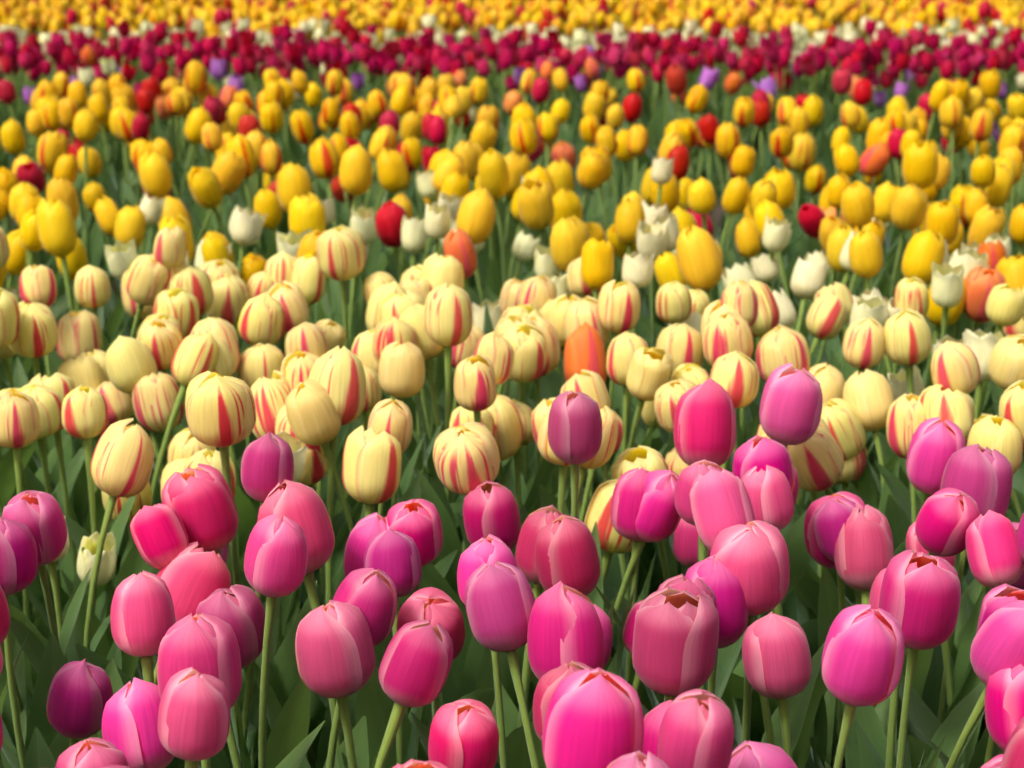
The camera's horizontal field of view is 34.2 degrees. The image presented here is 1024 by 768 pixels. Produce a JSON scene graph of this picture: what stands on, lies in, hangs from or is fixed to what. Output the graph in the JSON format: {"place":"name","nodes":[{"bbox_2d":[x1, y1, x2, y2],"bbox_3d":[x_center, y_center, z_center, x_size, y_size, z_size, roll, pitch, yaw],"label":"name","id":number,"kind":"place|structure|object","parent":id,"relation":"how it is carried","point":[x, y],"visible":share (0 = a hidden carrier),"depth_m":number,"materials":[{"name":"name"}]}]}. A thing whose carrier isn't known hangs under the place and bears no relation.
{"place":"outdoors","nodes":[
{"label":"outdoors","id":0,"kind":"place"},
{"bbox_2d":[10,1,889,765],"bbox_3d":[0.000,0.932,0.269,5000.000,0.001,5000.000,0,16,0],"label":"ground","id":1,"kind":"structure","parent":0,"point":[718,213],"depth_m":5.37,"materials":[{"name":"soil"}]},
{"bbox_2d":[0,270,1023,767],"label":"tulip leaves","id":2,"kind":"object","parent":1,"relation":"on","point":[930,712],"visible":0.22,"depth_m":1.57,"materials":[{"name":"green plant"}]},
{"bbox_2d":[0,362,1023,767],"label":"pink tulips","id":3,"kind":"object","parent":2,"relation":"on","point":[192,616],"visible":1,"depth_m":1.25,"materials":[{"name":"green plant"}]},
{"bbox_2d":[0,224,1023,553],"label":"striped tulips","id":4,"kind":"object","parent":2,"relation":"on","point":[170,290],"visible":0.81,"depth_m":1.91,"materials":[{"name":"beige plant"}]},
{"bbox_2d":[0,253,1023,498],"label":"cream tulips","id":5,"kind":"object","parent":2,"relation":"on","point":[316,419],"visible":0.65,"depth_m":1.87,"materials":[{"name":"yellow plant"}]},
{"bbox_2d":[0,0,1023,427],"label":"tulip leaves","id":6,"kind":"object","parent":1,"relation":"on","point":[494,272],"visible":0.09,"depth_m":4.01,"materials":[{"name":"green plant"}]},
{"bbox_2d":[0,0,1023,326],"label":"yellow tulips","id":7,"kind":"object","parent":6,"relation":"on","point":[544,198],"visible":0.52,"depth_m":2.99,"materials":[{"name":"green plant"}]},
{"bbox_2d":[0,17,1023,94],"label":"crimson tulips","id":8,"kind":"object","parent":6,"relation":"on","point":[960,54],"visible":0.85,"depth_m":5.81,"materials":[{"name":"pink plant"}]},
{"bbox_2d":[0,13,1023,586],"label":"white tulips","id":9,"kind":"object","parent":6,"relation":"attached to","point":[658,233],"visible":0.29,"depth_m":2.64,"materials":[{"name":"white plant"}]},
{"bbox_2d":[0,0,1023,247],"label":"red tulips","id":10,"kind":"object","parent":6,"relation":"on","point":[390,214],"visible":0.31,"depth_m":4.18,"materials":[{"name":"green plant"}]},
{"bbox_2d":[0,0,1023,227],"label":"yellow tulips","id":11,"kind":"object","parent":6,"relation":"on","point":[793,145],"visible":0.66,"depth_m":4.13,"materials":[{"name":"yellow plant"}]},
{"bbox_2d":[22,27,1006,141],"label":"purple tulips","id":12,"kind":"object","parent":6,"relation":"attached to","point":[708,77],"visible":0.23,"depth_m":5.35,"materials":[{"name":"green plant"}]},
{"bbox_2d":[81,44,1006,382],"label":"orange tulips","id":13,"kind":"object","parent":6,"relation":"attached to","point":[583,346],"visible":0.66,"depth_m":2.59,"materials":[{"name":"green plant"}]}
]}

